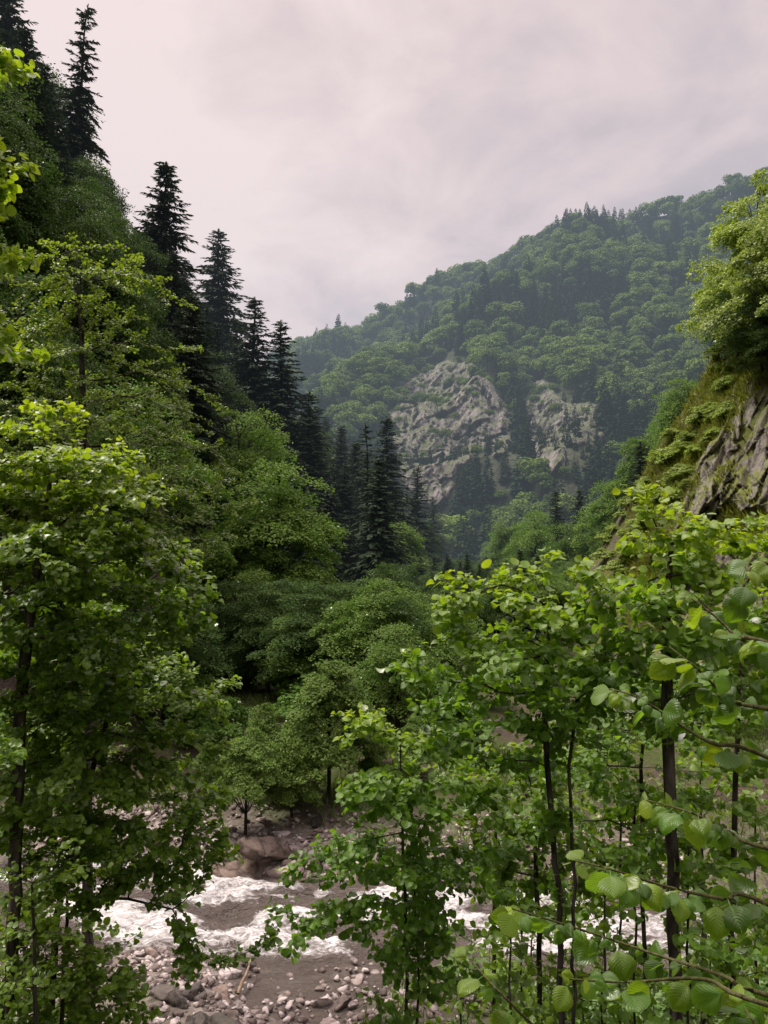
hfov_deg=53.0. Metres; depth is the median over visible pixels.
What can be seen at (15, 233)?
broadleaf tree
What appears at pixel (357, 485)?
spruce tree
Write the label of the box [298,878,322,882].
boulder
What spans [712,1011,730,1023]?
herb clump
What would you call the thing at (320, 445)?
spruce tree
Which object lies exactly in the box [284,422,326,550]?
spruce tree
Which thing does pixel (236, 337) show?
spruce tree
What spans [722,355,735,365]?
bush
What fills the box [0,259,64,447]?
broadleaf tree
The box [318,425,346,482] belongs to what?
broadleaf tree
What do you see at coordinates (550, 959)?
alder sapling
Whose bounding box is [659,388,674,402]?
broadleaf tree
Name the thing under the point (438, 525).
spruce tree
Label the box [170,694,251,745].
bush
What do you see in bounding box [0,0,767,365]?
sky
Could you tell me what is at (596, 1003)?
herb clump
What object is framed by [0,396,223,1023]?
alder tree
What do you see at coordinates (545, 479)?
broadleaf tree
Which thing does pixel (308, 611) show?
broadleaf tree
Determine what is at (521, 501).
broadleaf tree
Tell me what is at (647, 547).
bush
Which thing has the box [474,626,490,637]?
bush
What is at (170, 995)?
boulder
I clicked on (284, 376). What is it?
spruce tree
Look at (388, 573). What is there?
broadleaf tree
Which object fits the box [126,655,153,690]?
bush
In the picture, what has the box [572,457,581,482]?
spruce tree
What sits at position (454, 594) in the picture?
broadleaf tree
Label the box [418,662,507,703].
bush
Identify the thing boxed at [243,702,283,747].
willow tree
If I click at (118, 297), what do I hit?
broadleaf tree
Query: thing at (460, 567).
spruce tree
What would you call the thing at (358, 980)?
stone
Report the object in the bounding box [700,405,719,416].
bush
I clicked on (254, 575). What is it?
broadleaf tree
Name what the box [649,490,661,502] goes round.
bush
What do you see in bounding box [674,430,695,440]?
bush
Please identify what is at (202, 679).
bush
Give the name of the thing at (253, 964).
stone
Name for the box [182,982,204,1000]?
stone
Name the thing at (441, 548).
broadleaf tree
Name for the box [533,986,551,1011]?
herb clump
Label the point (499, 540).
broadleaf tree
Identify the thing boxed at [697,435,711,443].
bush
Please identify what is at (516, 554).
broadleaf tree
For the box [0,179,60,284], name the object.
broadleaf tree
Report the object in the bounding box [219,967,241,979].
stone
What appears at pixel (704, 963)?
alder sapling
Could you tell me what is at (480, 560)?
broadleaf tree
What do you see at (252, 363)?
spruce tree
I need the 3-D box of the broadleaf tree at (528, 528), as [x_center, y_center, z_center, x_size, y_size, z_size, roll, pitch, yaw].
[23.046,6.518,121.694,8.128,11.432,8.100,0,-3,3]
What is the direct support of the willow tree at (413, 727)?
on the ground at (652, 760)
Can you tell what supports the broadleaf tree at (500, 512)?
on the mountain
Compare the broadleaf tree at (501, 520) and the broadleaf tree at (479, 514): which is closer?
the broadleaf tree at (501, 520)
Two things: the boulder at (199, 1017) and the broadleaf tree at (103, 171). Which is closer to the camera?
the boulder at (199, 1017)
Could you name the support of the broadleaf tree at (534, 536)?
on the ground at (652, 760)
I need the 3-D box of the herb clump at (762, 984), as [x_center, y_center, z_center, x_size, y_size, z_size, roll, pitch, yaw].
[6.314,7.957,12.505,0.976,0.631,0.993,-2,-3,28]
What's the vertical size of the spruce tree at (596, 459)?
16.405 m
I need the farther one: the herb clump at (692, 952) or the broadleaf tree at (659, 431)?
the broadleaf tree at (659, 431)
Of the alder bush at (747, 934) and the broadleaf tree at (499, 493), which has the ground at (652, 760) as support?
the alder bush at (747, 934)
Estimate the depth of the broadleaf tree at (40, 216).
42.65 m
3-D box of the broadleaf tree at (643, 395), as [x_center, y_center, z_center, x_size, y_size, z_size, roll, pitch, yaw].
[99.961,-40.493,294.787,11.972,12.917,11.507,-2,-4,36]
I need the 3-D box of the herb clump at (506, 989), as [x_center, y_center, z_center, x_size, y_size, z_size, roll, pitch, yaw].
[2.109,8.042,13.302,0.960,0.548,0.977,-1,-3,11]
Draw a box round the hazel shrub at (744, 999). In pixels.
[453,559,767,1023]
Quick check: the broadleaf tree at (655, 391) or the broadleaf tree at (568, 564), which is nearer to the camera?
the broadleaf tree at (568, 564)
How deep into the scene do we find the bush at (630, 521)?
46.72 m
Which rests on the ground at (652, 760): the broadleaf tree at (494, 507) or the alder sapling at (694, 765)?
the alder sapling at (694, 765)
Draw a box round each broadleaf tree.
[0,42,64,224]
[0,116,67,290]
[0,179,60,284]
[0,201,32,268]
[0,234,136,603]
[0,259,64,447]
[1,483,158,681]
[3,404,138,604]
[12,322,130,454]
[18,185,147,305]
[18,229,162,400]
[29,50,106,172]
[30,181,153,315]
[31,161,127,263]
[32,209,162,377]
[58,154,125,231]
[66,377,237,618]
[75,166,130,231]
[76,172,134,246]
[81,577,233,724]
[97,267,187,416]
[106,345,201,502]
[111,228,181,331]
[183,579,285,690]
[186,404,297,560]
[190,622,246,679]
[199,456,350,610]
[207,348,260,437]
[207,581,302,695]
[223,537,337,606]
[228,567,285,635]
[236,427,304,554]
[239,577,347,666]
[246,585,351,684]
[259,614,356,684]
[287,580,364,685]
[305,573,432,709]
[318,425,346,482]
[326,580,353,605]
[328,422,358,443]
[328,578,389,690]
[336,599,444,718]
[346,588,454,704]
[347,620,458,734]
[361,561,419,611]
[362,436,377,447]
[362,598,455,698]
[367,568,418,593]
[384,519,437,577]
[385,561,427,593]
[402,608,504,694]
[412,571,448,601]
[416,575,491,655]
[418,450,427,456]
[422,519,445,565]
[435,514,474,554]
[438,558,461,576]
[440,428,451,434]
[440,532,464,552]
[451,558,470,570]
[465,509,481,521]
[465,567,516,632]
[469,445,482,454]
[471,563,493,589]
[475,572,515,644]
[476,557,496,571]
[479,519,512,534]
[479,533,498,557]
[481,505,498,514]
[485,522,537,565]
[490,506,509,519]
[490,531,533,565]
[492,560,512,573]
[493,489,507,500]
[493,516,508,526]
[495,440,504,445]
[500,508,561,574]
[503,498,531,521]
[505,548,533,569]
[506,504,542,525]
[509,560,530,583]
[511,492,537,504]
[512,518,550,551]
[514,457,550,494]
[514,564,578,637]
[522,501,554,524]
[528,472,554,501]
[529,521,593,578]
[542,494,550,502]
[551,492,578,517]
[553,560,580,601]
[557,570,576,591]
[559,466,572,475]
[566,477,623,559]
[573,514,608,565]
[577,502,601,517]
[579,406,590,413]
[584,459,634,544]
[595,386,616,403]
[601,440,627,459]
[609,435,662,499]
[610,462,630,476]
[618,454,628,462]
[621,418,667,482]
[627,399,646,413]
[628,402,649,415]
[634,389,657,406]
[638,416,657,434]
[642,394,682,461]
[644,380,675,402]
[648,370,689,394]
[649,375,697,450]
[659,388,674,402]
[675,260,750,365]
[682,358,707,379]
[685,169,767,357]
[698,215,767,361]
[700,290,761,367]
[710,279,767,374]
[731,303,767,374]
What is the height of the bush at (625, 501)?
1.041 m
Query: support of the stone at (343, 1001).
on the ground at (652, 760)
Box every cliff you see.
[390,360,512,508]
[524,378,604,475]
[642,363,767,677]
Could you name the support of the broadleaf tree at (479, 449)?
on the mountain
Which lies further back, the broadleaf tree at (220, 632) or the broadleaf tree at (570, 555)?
the broadleaf tree at (570, 555)
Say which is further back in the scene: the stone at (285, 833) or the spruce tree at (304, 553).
the spruce tree at (304, 553)
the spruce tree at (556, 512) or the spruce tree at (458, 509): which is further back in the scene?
the spruce tree at (458, 509)
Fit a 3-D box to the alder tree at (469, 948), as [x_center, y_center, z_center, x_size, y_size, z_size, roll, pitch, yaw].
[1.109,4.360,7.370,2.478,3.966,1.198,0,-3,0]
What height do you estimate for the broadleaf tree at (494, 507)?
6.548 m
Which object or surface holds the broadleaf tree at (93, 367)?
on the ground at (652, 760)
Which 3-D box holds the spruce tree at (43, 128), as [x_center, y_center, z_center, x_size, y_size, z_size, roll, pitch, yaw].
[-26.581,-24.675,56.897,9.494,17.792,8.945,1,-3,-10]
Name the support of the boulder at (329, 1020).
on the ground at (652, 760)
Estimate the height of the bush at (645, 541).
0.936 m
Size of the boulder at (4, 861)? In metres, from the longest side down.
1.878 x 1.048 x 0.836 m
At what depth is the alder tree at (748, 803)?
5.06 m
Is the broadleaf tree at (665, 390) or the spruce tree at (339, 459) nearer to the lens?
the spruce tree at (339, 459)
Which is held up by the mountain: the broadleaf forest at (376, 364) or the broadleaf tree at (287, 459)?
the broadleaf forest at (376, 364)
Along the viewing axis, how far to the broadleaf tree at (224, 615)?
34.91 m
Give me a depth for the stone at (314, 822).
20.80 m
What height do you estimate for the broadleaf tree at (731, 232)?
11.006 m
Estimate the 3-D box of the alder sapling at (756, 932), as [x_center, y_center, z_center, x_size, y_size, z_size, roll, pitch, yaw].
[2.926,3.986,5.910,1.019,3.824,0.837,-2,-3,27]
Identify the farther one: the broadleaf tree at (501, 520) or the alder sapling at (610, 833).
the broadleaf tree at (501, 520)
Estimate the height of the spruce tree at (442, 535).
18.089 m
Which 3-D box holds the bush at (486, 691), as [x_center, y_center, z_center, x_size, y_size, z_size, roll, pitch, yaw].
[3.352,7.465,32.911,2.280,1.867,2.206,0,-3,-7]
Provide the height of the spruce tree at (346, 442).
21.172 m
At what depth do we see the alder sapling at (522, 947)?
4.74 m
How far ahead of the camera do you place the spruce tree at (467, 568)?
63.91 m
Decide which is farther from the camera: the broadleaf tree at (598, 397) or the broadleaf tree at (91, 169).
the broadleaf tree at (598, 397)
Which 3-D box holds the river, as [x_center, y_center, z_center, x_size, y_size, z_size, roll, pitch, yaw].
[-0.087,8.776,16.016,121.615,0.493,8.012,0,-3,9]
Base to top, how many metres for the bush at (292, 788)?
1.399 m
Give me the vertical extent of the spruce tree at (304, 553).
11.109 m
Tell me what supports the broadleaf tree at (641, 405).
on the mountain
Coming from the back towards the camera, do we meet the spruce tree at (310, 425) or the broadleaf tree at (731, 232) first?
the spruce tree at (310, 425)
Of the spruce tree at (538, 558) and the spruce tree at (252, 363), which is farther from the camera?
the spruce tree at (252, 363)
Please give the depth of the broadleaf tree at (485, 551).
178.70 m
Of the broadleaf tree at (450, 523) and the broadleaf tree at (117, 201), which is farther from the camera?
the broadleaf tree at (450, 523)
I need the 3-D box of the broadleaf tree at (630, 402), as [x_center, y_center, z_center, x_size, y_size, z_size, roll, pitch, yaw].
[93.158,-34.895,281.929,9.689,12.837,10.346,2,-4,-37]
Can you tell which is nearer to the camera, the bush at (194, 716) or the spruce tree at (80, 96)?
the bush at (194, 716)
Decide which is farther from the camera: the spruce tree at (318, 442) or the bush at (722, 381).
the spruce tree at (318, 442)
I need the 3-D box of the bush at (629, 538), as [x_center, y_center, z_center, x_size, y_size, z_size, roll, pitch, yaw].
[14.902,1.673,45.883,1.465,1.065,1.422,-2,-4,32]
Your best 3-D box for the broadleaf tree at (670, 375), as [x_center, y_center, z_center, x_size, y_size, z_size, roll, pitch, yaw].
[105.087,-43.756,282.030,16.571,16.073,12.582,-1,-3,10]
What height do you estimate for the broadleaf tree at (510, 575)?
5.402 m
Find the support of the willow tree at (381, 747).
on the ground at (652, 760)
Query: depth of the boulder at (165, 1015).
12.13 m
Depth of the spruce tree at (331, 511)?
65.45 m
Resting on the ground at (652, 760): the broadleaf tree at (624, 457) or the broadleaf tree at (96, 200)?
the broadleaf tree at (96, 200)
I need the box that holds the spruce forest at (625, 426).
[273,168,767,522]
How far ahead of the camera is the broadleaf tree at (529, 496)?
237.56 m
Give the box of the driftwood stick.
[236,958,250,994]
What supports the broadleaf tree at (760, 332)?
on the ground at (652, 760)
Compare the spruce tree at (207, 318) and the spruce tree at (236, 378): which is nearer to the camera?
the spruce tree at (236, 378)
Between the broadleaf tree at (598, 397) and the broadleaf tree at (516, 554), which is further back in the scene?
the broadleaf tree at (598, 397)
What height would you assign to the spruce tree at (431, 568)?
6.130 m
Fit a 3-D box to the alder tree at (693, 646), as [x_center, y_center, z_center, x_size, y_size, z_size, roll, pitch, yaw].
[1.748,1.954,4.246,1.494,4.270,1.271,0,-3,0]
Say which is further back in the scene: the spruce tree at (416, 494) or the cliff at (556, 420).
the cliff at (556, 420)
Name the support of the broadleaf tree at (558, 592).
on the ground at (652, 760)
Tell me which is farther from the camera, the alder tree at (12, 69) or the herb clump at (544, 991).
the herb clump at (544, 991)
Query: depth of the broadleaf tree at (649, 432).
71.92 m
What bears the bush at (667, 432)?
on the ground at (652, 760)
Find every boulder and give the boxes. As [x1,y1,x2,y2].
[0,849,28,867]
[140,1012,168,1023]
[149,984,188,1008]
[185,1011,209,1023]
[207,858,270,877]
[207,1012,241,1023]
[224,845,243,861]
[236,836,296,861]
[264,859,305,880]
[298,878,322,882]
[319,1016,336,1023]
[359,886,369,893]
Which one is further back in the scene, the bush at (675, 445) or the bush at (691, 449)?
the bush at (675, 445)
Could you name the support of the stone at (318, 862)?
on the ground at (652, 760)
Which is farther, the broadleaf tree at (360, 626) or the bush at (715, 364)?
the bush at (715, 364)
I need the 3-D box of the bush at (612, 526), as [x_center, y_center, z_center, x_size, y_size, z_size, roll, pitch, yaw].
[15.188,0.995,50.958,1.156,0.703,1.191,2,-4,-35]
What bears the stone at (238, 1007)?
on the ground at (652, 760)
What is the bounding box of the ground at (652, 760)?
[0,270,767,1023]
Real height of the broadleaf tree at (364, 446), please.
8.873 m
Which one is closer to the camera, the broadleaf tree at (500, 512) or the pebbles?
the pebbles
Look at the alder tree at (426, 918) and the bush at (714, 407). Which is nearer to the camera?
the alder tree at (426, 918)
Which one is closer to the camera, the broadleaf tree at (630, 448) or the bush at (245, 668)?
the bush at (245, 668)
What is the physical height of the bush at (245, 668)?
2.367 m
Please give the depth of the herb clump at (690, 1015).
12.15 m
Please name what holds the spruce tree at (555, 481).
on the mountain
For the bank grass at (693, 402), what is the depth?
43.65 m
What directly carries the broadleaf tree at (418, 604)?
on the ground at (652, 760)
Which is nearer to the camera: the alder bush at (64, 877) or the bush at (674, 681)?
the alder bush at (64, 877)
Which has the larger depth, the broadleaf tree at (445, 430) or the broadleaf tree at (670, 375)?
the broadleaf tree at (445, 430)
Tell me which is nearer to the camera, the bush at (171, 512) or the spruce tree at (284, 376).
the bush at (171, 512)
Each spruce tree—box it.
[0,0,63,139]
[0,28,16,48]
[0,33,19,125]
[4,68,77,275]
[7,28,65,177]
[18,63,73,187]
[56,4,110,180]
[98,248,167,412]
[133,161,220,411]
[144,291,246,525]
[153,251,226,454]
[155,308,232,485]
[183,259,200,300]
[192,229,260,367]
[199,305,227,368]
[202,336,228,367]
[205,321,236,429]
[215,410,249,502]
[216,486,259,561]
[218,363,260,443]
[219,297,289,445]
[224,319,246,378]
[226,443,261,517]
[236,409,266,481]
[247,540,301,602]
[251,320,327,500]
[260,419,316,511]
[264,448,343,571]
[278,494,345,604]
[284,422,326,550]
[291,391,355,558]
[295,410,306,434]
[303,442,351,551]
[305,411,330,487]
[314,418,329,484]
[315,493,362,598]
[321,418,336,477]
[326,462,355,524]
[327,426,350,487]
[329,513,360,584]
[330,463,370,553]
[333,435,350,473]
[337,441,366,510]
[338,430,349,461]
[340,442,366,514]
[342,457,417,595]
[345,424,396,572]
[346,478,366,527]
[356,416,426,580]
[401,465,442,568]
[404,520,439,581]
[413,557,427,584]
[421,496,452,564]
[428,556,439,581]
[436,512,447,559]
[438,554,452,583]
[452,508,475,564]
[456,561,463,585]
[457,502,465,524]
[457,554,477,621]
[471,563,493,631]
[473,505,495,560]
[476,517,485,545]
[481,519,493,563]
[494,549,545,655]
[532,555,544,631]
[540,490,569,572]
[549,460,566,515]
[561,490,594,558]
[561,520,578,572]
[571,454,577,472]
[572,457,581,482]
[574,476,594,520]
[575,441,604,496]
[575,473,585,504]
[587,434,605,485]
[596,437,618,496]
[602,458,616,503]
[615,441,648,520]
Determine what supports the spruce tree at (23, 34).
on the ground at (652, 760)
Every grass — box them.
[109,683,767,1023]
[619,319,767,633]
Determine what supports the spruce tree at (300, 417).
on the ground at (652, 760)
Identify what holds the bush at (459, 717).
on the ground at (652, 760)
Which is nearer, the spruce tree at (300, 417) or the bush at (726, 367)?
the bush at (726, 367)
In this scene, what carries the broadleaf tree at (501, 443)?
on the mountain
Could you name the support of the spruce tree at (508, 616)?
on the ground at (652, 760)
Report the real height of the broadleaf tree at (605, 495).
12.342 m
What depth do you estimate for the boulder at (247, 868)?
18.95 m
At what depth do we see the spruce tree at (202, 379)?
53.53 m
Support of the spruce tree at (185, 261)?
on the ground at (652, 760)
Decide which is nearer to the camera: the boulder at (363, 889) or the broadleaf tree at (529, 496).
the boulder at (363, 889)
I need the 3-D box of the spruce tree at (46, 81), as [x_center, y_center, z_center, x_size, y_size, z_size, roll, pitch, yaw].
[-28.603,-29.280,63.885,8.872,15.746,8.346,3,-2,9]
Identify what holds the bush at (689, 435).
on the ground at (652, 760)
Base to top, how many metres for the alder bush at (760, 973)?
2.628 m
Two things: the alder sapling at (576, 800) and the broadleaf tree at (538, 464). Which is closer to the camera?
the alder sapling at (576, 800)
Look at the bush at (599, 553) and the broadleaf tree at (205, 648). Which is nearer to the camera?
the broadleaf tree at (205, 648)
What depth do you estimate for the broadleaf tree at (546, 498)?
229.41 m
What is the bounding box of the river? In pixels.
[0,844,767,1023]
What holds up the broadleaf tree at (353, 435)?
on the mountain
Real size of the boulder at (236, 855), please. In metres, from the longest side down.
0.975 x 0.707 x 0.478 m
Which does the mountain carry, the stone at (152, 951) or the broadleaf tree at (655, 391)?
the broadleaf tree at (655, 391)
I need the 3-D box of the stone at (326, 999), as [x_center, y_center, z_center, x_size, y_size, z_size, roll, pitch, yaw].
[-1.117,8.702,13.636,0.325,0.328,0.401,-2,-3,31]
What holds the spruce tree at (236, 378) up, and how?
on the ground at (652, 760)
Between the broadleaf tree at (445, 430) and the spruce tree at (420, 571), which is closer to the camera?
the spruce tree at (420, 571)
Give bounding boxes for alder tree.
[0,45,49,365]
[0,232,258,960]
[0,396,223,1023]
[0,623,282,1023]
[265,702,537,1023]
[375,547,653,1023]
[395,758,614,1017]
[418,738,621,1023]
[505,652,767,1023]
[561,481,767,1023]
[596,767,767,1023]
[641,583,767,1015]
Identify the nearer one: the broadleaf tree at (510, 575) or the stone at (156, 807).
the stone at (156, 807)
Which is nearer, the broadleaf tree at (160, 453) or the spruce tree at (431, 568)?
the broadleaf tree at (160, 453)
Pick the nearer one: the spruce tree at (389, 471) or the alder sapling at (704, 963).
the alder sapling at (704, 963)
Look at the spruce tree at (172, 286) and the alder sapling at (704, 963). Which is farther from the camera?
the spruce tree at (172, 286)
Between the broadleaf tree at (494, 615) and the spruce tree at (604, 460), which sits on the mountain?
the spruce tree at (604, 460)
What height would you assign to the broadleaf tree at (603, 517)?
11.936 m
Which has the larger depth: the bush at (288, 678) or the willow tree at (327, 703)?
the bush at (288, 678)
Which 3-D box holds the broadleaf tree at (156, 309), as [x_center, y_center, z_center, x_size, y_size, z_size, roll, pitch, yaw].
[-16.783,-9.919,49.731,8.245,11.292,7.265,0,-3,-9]
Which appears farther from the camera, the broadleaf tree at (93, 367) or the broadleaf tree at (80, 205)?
the broadleaf tree at (80, 205)
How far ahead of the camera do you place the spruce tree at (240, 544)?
57.49 m
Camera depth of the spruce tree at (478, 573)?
60.74 m
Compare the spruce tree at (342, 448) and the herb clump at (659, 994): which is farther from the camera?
the spruce tree at (342, 448)
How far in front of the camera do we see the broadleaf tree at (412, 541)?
78.84 m
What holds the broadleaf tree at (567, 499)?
on the mountain
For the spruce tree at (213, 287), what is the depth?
102.86 m
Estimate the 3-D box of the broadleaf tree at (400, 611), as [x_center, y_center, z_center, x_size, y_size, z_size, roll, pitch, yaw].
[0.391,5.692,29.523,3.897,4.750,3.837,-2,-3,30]
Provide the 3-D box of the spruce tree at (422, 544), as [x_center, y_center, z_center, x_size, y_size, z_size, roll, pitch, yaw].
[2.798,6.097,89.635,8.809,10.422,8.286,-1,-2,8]
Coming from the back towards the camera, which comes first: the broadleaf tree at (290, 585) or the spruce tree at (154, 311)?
the spruce tree at (154, 311)
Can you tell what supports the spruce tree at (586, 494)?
on the mountain
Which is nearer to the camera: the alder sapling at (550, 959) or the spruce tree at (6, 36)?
the alder sapling at (550, 959)
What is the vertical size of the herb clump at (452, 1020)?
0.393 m
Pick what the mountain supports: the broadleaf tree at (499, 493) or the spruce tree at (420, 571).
the broadleaf tree at (499, 493)
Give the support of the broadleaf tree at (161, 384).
on the ground at (652, 760)
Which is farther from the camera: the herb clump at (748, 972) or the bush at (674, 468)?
the bush at (674, 468)
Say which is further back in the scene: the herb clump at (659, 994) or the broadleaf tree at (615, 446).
the broadleaf tree at (615, 446)
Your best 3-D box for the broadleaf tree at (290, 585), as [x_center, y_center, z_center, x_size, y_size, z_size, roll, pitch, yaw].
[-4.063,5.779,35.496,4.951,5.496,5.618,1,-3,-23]
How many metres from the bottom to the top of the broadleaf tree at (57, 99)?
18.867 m
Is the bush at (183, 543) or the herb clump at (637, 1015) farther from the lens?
the bush at (183, 543)
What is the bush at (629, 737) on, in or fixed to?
on the ground at (652, 760)
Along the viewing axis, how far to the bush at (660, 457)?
47.19 m
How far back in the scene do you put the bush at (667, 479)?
44.72 m
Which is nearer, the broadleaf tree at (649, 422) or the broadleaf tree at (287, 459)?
the broadleaf tree at (287, 459)
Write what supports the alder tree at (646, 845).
on the ground at (652, 760)
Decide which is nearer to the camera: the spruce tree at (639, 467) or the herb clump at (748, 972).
the herb clump at (748, 972)
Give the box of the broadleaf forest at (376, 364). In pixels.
[264,167,767,442]
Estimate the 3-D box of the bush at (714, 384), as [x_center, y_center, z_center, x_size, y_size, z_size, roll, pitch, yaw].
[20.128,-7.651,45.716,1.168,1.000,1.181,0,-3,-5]
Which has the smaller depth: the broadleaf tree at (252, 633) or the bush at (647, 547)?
the broadleaf tree at (252, 633)
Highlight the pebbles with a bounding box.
[0,788,764,1023]
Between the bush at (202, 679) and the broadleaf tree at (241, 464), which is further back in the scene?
the broadleaf tree at (241, 464)
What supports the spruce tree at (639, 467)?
on the ground at (652, 760)
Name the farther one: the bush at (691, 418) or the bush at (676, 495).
the bush at (691, 418)
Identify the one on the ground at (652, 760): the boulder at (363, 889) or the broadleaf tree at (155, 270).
the broadleaf tree at (155, 270)
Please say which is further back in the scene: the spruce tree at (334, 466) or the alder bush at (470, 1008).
the spruce tree at (334, 466)
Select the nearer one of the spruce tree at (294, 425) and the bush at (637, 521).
the bush at (637, 521)
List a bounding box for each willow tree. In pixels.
[189,742,220,792]
[206,725,287,835]
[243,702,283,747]
[260,728,329,817]
[280,659,387,796]
[338,707,396,757]
[391,715,433,775]
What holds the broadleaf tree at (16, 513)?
on the ground at (652, 760)
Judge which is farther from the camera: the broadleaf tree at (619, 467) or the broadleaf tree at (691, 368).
the broadleaf tree at (691, 368)
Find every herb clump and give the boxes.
[436,949,507,994]
[449,1015,467,1023]
[481,960,533,997]
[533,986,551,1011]
[565,999,600,1022]
[585,980,661,1021]
[606,1002,642,1023]
[640,977,696,1015]
[662,997,707,1023]
[681,949,752,980]
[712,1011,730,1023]
[739,962,767,989]
[747,963,767,1001]
[760,978,767,998]
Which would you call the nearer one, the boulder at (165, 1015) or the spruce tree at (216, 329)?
the boulder at (165, 1015)
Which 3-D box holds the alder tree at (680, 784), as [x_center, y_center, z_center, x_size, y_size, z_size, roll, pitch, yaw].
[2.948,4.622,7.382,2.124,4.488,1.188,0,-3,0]
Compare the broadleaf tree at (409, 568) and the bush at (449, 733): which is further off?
the broadleaf tree at (409, 568)
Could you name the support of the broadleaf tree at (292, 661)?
on the ground at (652, 760)
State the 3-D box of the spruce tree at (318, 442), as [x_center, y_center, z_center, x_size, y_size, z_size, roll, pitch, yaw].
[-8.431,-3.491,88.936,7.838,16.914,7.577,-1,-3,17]
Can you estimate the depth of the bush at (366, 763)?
23.03 m
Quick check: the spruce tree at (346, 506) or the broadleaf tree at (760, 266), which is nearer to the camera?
the broadleaf tree at (760, 266)
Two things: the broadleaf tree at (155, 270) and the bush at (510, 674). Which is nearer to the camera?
the bush at (510, 674)
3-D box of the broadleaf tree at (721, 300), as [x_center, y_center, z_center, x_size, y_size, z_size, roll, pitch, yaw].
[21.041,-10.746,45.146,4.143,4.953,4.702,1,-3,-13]
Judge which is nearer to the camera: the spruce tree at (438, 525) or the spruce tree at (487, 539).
the spruce tree at (438, 525)
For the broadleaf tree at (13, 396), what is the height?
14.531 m
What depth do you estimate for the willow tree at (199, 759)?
22.47 m
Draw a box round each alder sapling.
[474,880,566,1023]
[504,838,602,1012]
[528,792,631,1022]
[532,859,660,1023]
[565,735,687,1023]
[660,717,767,1023]
[663,787,722,1023]
[692,776,767,985]
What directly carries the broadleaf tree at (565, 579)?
on the ground at (652, 760)
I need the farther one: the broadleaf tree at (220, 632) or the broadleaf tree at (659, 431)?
the broadleaf tree at (659, 431)
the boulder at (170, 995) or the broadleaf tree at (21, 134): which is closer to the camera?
the boulder at (170, 995)
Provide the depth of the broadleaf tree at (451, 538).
222.37 m
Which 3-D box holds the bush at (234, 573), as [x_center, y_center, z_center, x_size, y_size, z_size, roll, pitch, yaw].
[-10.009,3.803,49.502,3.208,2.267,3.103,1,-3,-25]
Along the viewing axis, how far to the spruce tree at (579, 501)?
88.06 m
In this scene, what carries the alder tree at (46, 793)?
on the ground at (652, 760)
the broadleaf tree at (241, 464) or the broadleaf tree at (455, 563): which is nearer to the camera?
the broadleaf tree at (241, 464)
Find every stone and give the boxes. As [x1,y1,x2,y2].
[144,946,159,957]
[153,804,159,812]
[159,1005,168,1012]
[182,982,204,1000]
[193,991,206,1001]
[212,984,231,1004]
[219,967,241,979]
[227,1010,238,1018]
[231,1002,244,1013]
[243,954,256,968]
[248,824,262,832]
[258,817,271,825]
[272,830,289,836]
[276,988,300,994]
[280,859,292,866]
[289,844,302,850]
[293,812,304,818]
[310,858,320,872]
[311,816,323,827]
[311,994,331,1006]
[316,827,322,832]
[334,993,350,1011]
[351,973,362,984]
[367,1008,377,1014]
[378,841,395,853]
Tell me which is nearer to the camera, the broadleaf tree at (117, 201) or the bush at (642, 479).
the bush at (642, 479)
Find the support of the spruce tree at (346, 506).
on the ground at (652, 760)
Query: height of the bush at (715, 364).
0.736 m
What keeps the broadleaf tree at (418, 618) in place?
on the ground at (652, 760)
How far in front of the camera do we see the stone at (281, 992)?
13.98 m
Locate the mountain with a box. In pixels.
[267,188,762,557]
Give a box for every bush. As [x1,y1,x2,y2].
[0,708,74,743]
[0,836,135,1023]
[0,911,162,1023]
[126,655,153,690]
[146,685,206,718]
[155,524,196,547]
[161,671,242,726]
[164,498,198,517]
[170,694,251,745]
[182,710,222,729]
[192,566,233,586]
[209,645,281,691]
[218,566,246,577]
[243,706,255,717]
[256,772,302,797]
[270,665,345,718]
[273,667,326,688]
[356,754,388,771]
[387,921,553,1023]
[411,687,486,741]
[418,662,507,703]
[419,712,493,746]
[437,666,491,700]
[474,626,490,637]
[488,869,603,1023]
[503,642,562,682]
[520,926,684,1023]
[552,693,628,734]
[589,548,612,560]
[594,533,612,541]
[599,558,626,571]
[605,523,617,530]
[609,728,638,747]
[612,509,627,517]
[613,541,631,554]
[614,567,629,573]
[616,528,626,535]
[617,496,630,507]
[617,554,630,560]
[625,518,637,529]
[626,534,638,542]
[626,905,767,1023]
[631,522,646,528]
[634,519,652,523]
[635,475,650,483]
[636,658,682,702]
[637,536,649,545]
[637,542,665,553]
[646,447,672,460]
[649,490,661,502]
[650,452,674,463]
[659,428,680,437]
[659,485,684,503]
[661,471,679,486]
[662,446,682,459]
[665,462,687,476]
[669,440,687,454]
[670,465,693,477]
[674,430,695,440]
[678,478,697,486]
[681,412,705,425]
[681,430,697,439]
[681,684,765,735]
[684,444,705,458]
[689,404,705,417]
[690,878,767,983]
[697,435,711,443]
[698,402,718,413]
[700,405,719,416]
[701,343,727,360]
[703,411,715,421]
[704,426,721,435]
[709,362,720,369]
[710,405,735,419]
[713,376,729,389]
[715,373,736,387]
[718,400,735,408]
[721,363,734,372]
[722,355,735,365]
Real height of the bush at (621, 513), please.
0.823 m
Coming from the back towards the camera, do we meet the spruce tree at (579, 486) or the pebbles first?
the spruce tree at (579, 486)
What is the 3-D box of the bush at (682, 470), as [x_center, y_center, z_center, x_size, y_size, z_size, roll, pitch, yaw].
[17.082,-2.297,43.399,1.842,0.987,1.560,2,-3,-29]

